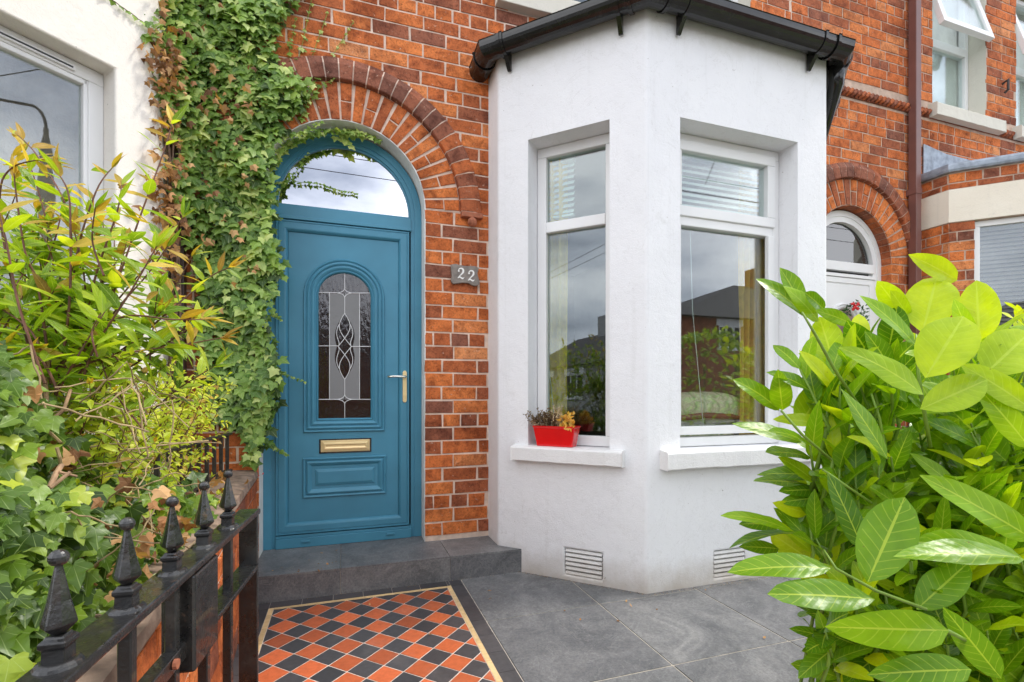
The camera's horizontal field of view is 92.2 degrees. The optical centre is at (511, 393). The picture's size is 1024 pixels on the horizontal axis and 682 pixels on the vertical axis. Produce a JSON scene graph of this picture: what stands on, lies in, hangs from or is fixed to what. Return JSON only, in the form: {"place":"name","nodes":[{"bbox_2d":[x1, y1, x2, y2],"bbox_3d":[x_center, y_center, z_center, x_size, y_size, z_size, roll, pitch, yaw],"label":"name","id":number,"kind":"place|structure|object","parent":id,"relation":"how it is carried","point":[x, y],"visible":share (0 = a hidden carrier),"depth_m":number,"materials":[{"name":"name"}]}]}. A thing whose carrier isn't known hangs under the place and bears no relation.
{"place":"outdoors","nodes":[
{"label":"outdoors","id":0,"kind":"place"},
{"bbox_2d":[0,0,186,480],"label":"terrace house","id":1,"kind":"structure","parent":0,"point":[74,74],"depth_m":2.37,"materials":[{"name":"white paint"}]},
{"bbox_2d":[0,25,103,433],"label":"bay window","id":2,"kind":"structure","parent":1,"relation":"in","point":[90,83],"depth_m":2.31,"materials":[{"name":"white plastic"}]},
{"bbox_2d":[233,580,522,681],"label":"tiled path","id":3,"kind":"structure","parent":0,"point":[383,636],"depth_m":2.17,"materials":[{"name":"tile"}]},
{"bbox_2d":[33,470,257,681],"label":"garden wall","id":4,"kind":"structure","parent":3,"relation":"on","point":[103,668],"depth_m":1.56,"materials":[{"name":"red brick"}]},
{"bbox_2d":[121,432,232,491],"bbox_3d":[-1.176,0.326,1.406,0.032,0.228,2.590,0,0,-16],"label":"railing","id":5,"kind":"object","parent":4,"relation":"on","point":[206,465],"visible":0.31,"depth_m":2.29,"materials":[{"name":"black metal"}]},
{"bbox_3d":[-0.311,0.683,-0.063,0.074,0.815,0.074,0,0,-19],"label":"gate post","id":6,"kind":"object","parent":3,"relation":"on","visible":0},
{"bbox_2d":[15,470,260,681],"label":"garden gate","id":7,"kind":"structure","parent":6,"relation":"attached to","point":[188,595],"depth_m":0.70,"materials":[{"name":"black metal"}]},
{"bbox_2d":[461,572,824,681],"bbox_3d":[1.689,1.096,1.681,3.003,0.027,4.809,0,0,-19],"label":"slate paving","id":8,"kind":"structure","parent":0,"point":[596,642],"depth_m":2.25,"materials":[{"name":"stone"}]},
{"bbox_2d":[243,470,769,637],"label":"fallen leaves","id":9,"kind":"object","parent":8,"relation":"on","point":[522,572],"visible":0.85,"depth_m":2.67,"materials":[{"name":"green plant"}]},
{"bbox_2d":[720,253,1023,681],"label":"laurel bush","id":10,"kind":"object","parent":8,"relation":"on","point":[909,541],"visible":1,"depth_m":0.86,"materials":[{"name":"green plant"}]},
{"bbox_2d":[791,0,1023,428],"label":"terrace house","id":11,"kind":"structure","parent":0,"point":[925,147],"depth_m":4.49,"materials":[{"name":"red brick"}]},
{"bbox_2d":[826,276,873,332],"bbox_3d":[2.970,-0.047,4.422,0.752,1.975,0.042,0,0,-19],"label":"front door","id":12,"kind":"structure","parent":11,"relation":"in","point":[840,292],"depth_m":4.44,"materials":[{"name":"white paint"}]},
{"bbox_2d":[841,299,869,320],"bbox_3d":[3.067,-0.685,4.390,0.341,0.316,0.082,0,0,-19],"label":"door wreath","id":13,"kind":"object","parent":12,"relation":"attached to","point":[854,306],"depth_m":4.37,"materials":[{"name":"red plant"}]},
{"bbox_2d":[932,0,994,109],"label":"upper window","id":14,"kind":"structure","parent":11,"relation":"in","point":[960,53],"depth_m":4.94,"materials":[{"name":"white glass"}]},
{"bbox_2d":[974,216,1023,280],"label":"bay window","id":15,"kind":"structure","parent":11,"relation":"in","point":[1012,220],"depth_m":4.35,"materials":[{"name":"white plastic"}]},
{"bbox_2d":[980,223,1023,328],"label":"venetian blind","id":16,"kind":"object","parent":11,"relation":"attached to","point":[1008,228],"visible":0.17,"depth_m":4.31,"materials":[{"name":"white plastic"}]},
{"bbox_2d":[1016,0,1023,81],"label":"upper window","id":17,"kind":"structure","parent":11,"relation":"in","point":[1019,4],"depth_m":5.22,"materials":[{"name":"white plastic"}]},
{"bbox_2d":[999,302,1023,382],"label":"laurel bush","id":18,"kind":"object","parent":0,"point":[1018,310],"visible":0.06,"depth_m":2.62,"materials":[{"name":"yellow plant"}]},
{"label":"garden soil","id":19,"kind":"structure","parent":0,"visible":0},
{"bbox_2d":[0,104,244,439],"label":"shrub","id":20,"kind":"object","parent":19,"relation":"on","point":[70,316],"visible":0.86,"depth_m":1.08,"materials":[{"name":"green plant"}]},
{"bbox_2d":[0,340,248,681],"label":"ivy plant","id":21,"kind":"object","parent":19,"relation":"on","point":[48,505],"visible":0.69,"depth_m":0.83,"materials":[{"name":"green plant"}]},
{"bbox_2d":[40,342,236,511],"bbox_3d":[-1.332,0.230,1.756,0.643,0.862,2.049,0,0,-31],"label":"shrub","id":22,"kind":"object","parent":19,"relation":"on","point":[161,429],"visible":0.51,"depth_m":1.20,"materials":[{"name":"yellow plant"}]},
{"bbox_2d":[109,0,382,481],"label":"ivy plant","id":23,"kind":"object","parent":19,"relation":"on","point":[236,207],"visible":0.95,"depth_m":2.72,"materials":[{"name":"green plant"}]},
{"label":"ground","id":24,"kind":"structure","parent":0,"visible":0},
{"bbox_2d":[187,0,855,603],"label":"terrace house","id":25,"kind":"structure","parent":24,"relation":"on","point":[405,440],"depth_m":3.02,"materials":[{"name":"red brick"}]},
{"bbox_2d":[276,219,408,535],"bbox_3d":[-1.045,-0.097,3.085,0.796,1.918,0.093,0,0,-19],"label":"front door","id":26,"kind":"structure","parent":25,"relation":"in","point":[337,474],"depth_m":3.11,"materials":[{"name":"blue paint"}]},
{"bbox_2d":[451,264,478,285],"bbox_3d":[-0.305,-0.767,3.200,0.188,0.134,0.022,0,0,-19],"label":"house number sign","id":27,"kind":"object","parent":25,"relation":"attached to","point":[463,274],"visible":1,"depth_m":3.19,"materials":[{"name":"grey stone"}]},
{"bbox_2d":[523,406,580,446],"bbox_3d":[0.240,0.189,2.947,0.334,0.247,0.194,0,0,23],"label":"flower planter","id":28,"kind":"object","parent":25,"relation":"on","point":[549,431],"visible":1,"depth_m":2.89,"materials":[{"name":"red plastic"}]},
{"bbox_2d":[549,159,567,424],"bbox_3d":[0.243,-0.621,3.149,0.235,1.822,0.044,0,0,26],"label":"curtain","id":29,"kind":"object","parent":25,"relation":"hanging from","point":[558,275],"visible":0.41,"depth_m":3.12,"materials":[{"name":"white fabric"}]},
{"bbox_2d":[549,156,575,411],"bbox_3d":[0.201,-0.650,3.171,0.420,1.680,0.050,0,0,26],"label":"venetian blind","id":30,"kind":"object","parent":25,"relation":"attached to","point":[570,161],"visible":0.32,"depth_m":3.10,"materials":[{"name":"white plastic"}]},
{"bbox_2d":[538,133,609,446],"bbox_3d":[0.393,-0.606,3.006,0.496,1.841,0.063,0,0,26],"label":"bay window","id":31,"kind":"structure","parent":25,"relation":"in","point":[546,228],"depth_m":3.05,"materials":[{"name":"white plastic"}]},
{"bbox_2d":[680,392,739,436],"bbox_3d":[1.082,0.390,3.490,0.871,0.800,0.875,0,0,-19],"label":"armchair","id":32,"kind":"object","parent":25,"relation":"in","point":[717,407],"visible":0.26,"depth_m":3.12,"materials":[{"name":"green fabric"}]},
{"bbox_2d":[682,156,758,423],"bbox_3d":[1.251,-0.650,3.073,0.780,1.680,0.050,0,0,-19],"label":"venetian blind","id":33,"kind":"object","parent":25,"relation":"attached to","point":[719,182],"visible":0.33,"depth_m":3.08,"materials":[{"name":"white plastic"}]},
{"bbox_2d":[680,133,778,446],"bbox_3d":[1.285,-0.606,3.012,0.849,1.841,0.077,0,0,-19],"label":"bay window","id":34,"kind":"structure","parent":25,"relation":"in","point":[765,226],"depth_m":3.04,"materials":[{"name":"white plastic"}]},
{"bbox_2d":[738,170,764,434],"bbox_3d":[1.599,-0.621,3.244,0.260,1.822,0.060,0,0,-19],"label":"curtain","id":35,"kind":"object","parent":25,"relation":"hanging from","point":[751,269],"visible":0.5,"depth_m":3.22,"materials":[{"name":"beige fabric"}]}
]}

